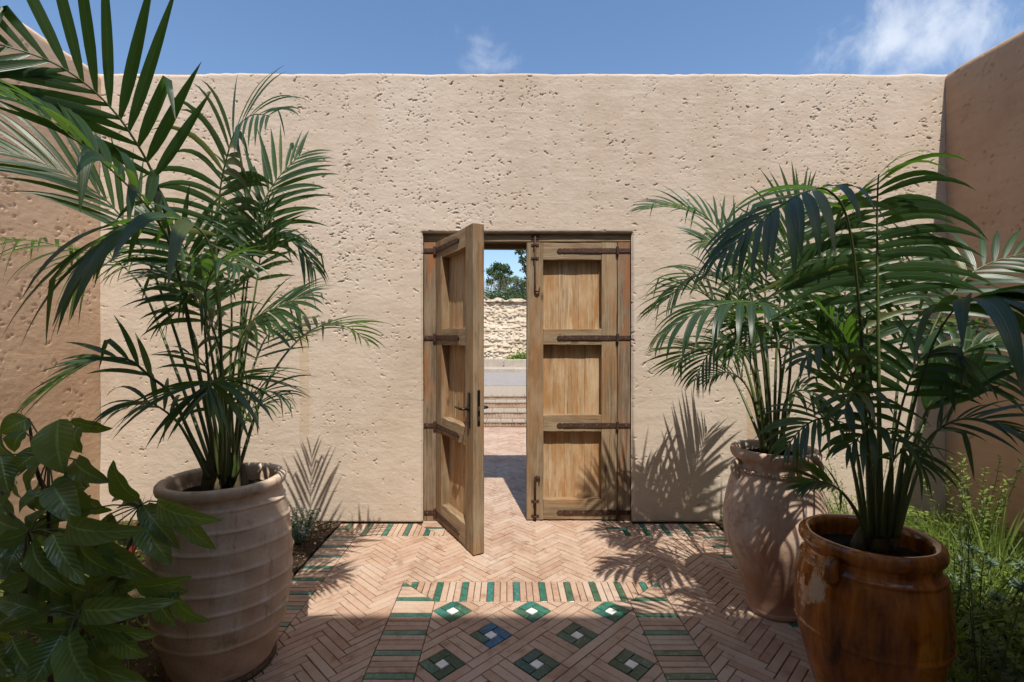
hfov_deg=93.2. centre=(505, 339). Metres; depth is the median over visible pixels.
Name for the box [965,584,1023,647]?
leafy herb
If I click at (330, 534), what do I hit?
ground
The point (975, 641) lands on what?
rosemary sprig
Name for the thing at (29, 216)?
plaster wall
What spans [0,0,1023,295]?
sky
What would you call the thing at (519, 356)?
weeds
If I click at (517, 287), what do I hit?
reed fence
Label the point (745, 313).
potted palm
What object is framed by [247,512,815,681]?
courtyard floor
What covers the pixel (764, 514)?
terracotta jar
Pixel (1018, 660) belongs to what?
leafy herb
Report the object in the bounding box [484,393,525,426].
garden steps
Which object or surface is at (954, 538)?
grass
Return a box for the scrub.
[484,274,525,299]
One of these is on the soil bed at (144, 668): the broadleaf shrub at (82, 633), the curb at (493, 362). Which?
the broadleaf shrub at (82, 633)
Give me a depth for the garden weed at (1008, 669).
1.97 m
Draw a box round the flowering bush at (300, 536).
[290,503,317,544]
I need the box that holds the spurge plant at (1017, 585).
[945,543,1023,614]
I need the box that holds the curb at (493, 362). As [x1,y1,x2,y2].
[484,358,525,366]
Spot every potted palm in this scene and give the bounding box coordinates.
[0,0,388,490]
[629,160,893,454]
[693,150,1023,552]
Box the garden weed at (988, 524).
[914,452,1023,555]
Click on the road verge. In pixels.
(504, 389)
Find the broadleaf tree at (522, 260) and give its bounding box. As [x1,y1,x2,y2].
[514,250,525,282]
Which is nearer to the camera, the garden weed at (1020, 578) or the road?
the garden weed at (1020, 578)
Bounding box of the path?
[484,427,525,518]
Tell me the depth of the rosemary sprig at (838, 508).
3.26 m
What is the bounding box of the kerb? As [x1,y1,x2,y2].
[484,368,525,371]
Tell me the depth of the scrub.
19.85 m
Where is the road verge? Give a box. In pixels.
[484,386,525,392]
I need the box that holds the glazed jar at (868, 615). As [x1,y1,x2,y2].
[794,513,957,681]
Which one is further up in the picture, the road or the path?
the road
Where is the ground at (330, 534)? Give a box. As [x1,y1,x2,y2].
[293,366,723,576]
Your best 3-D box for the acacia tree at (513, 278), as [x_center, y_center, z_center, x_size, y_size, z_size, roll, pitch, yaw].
[0.656,-2.284,22.993,1.394,1.568,0.888,0,0,0]
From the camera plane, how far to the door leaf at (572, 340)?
4.01 m
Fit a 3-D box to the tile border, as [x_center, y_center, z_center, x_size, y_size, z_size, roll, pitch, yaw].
[0.180,1.506,1.745,3.070,0.016,5.090,0,0,0]
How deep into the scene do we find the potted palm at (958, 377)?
1.85 m
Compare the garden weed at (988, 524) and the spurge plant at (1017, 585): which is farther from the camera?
the garden weed at (988, 524)
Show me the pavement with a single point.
(504, 367)
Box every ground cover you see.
[0,515,316,681]
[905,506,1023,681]
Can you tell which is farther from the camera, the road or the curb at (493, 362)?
the curb at (493, 362)
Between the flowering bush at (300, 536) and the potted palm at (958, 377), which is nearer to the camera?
the potted palm at (958, 377)
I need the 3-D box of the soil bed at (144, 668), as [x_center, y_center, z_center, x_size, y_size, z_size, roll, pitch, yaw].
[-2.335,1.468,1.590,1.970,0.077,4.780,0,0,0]
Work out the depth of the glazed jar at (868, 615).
1.81 m
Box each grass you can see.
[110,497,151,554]
[710,493,1023,681]
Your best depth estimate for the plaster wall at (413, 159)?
3.96 m
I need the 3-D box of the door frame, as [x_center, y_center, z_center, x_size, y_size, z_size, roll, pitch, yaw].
[0.174,0.310,4.079,1.717,2.382,0.173,0,0,0]
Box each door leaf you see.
[433,223,488,554]
[526,236,618,520]
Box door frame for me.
[423,234,630,520]
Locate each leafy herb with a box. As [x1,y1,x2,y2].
[922,517,1023,601]
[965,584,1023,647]
[966,611,1023,672]
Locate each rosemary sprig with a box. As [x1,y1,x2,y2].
[823,448,898,514]
[961,518,1023,681]
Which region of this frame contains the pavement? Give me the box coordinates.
[484,367,525,367]
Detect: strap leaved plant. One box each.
[919,517,1017,575]
[959,483,1023,575]
[961,542,1023,595]
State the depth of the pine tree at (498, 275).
25.86 m
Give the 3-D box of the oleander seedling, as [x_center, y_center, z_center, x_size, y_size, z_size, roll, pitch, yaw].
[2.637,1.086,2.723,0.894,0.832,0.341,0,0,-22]
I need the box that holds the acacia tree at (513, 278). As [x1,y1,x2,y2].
[506,275,525,296]
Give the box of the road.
[484,372,525,385]
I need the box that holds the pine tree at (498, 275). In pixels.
[484,260,513,291]
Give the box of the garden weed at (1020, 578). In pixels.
[975,560,1023,597]
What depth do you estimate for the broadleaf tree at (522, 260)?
20.97 m
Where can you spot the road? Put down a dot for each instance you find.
(504, 378)
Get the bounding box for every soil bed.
[0,520,340,681]
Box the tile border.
[276,519,800,641]
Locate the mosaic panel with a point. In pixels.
(535, 632)
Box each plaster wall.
[0,15,100,543]
[99,73,947,521]
[945,30,1023,548]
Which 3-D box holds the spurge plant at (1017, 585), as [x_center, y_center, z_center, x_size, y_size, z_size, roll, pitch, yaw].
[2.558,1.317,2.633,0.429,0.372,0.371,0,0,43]
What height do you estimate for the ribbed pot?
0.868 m
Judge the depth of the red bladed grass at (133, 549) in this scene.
3.28 m
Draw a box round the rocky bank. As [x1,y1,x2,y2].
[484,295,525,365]
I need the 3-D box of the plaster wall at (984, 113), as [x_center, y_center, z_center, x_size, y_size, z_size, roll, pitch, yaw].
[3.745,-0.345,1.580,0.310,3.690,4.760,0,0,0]
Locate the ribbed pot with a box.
[143,462,293,681]
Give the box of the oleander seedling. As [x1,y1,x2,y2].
[907,458,1023,610]
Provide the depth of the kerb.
16.30 m
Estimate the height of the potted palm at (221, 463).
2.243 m
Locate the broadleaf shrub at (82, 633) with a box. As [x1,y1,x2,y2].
[0,413,221,681]
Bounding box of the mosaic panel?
[362,582,717,681]
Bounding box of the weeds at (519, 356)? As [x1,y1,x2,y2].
[506,348,525,358]
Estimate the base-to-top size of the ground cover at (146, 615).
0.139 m
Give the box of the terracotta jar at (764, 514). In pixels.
[722,439,828,622]
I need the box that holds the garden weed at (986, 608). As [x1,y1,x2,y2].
[937,531,1023,630]
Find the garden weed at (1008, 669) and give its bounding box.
[955,615,1023,681]
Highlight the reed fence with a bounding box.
[484,277,523,296]
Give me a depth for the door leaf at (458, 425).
3.66 m

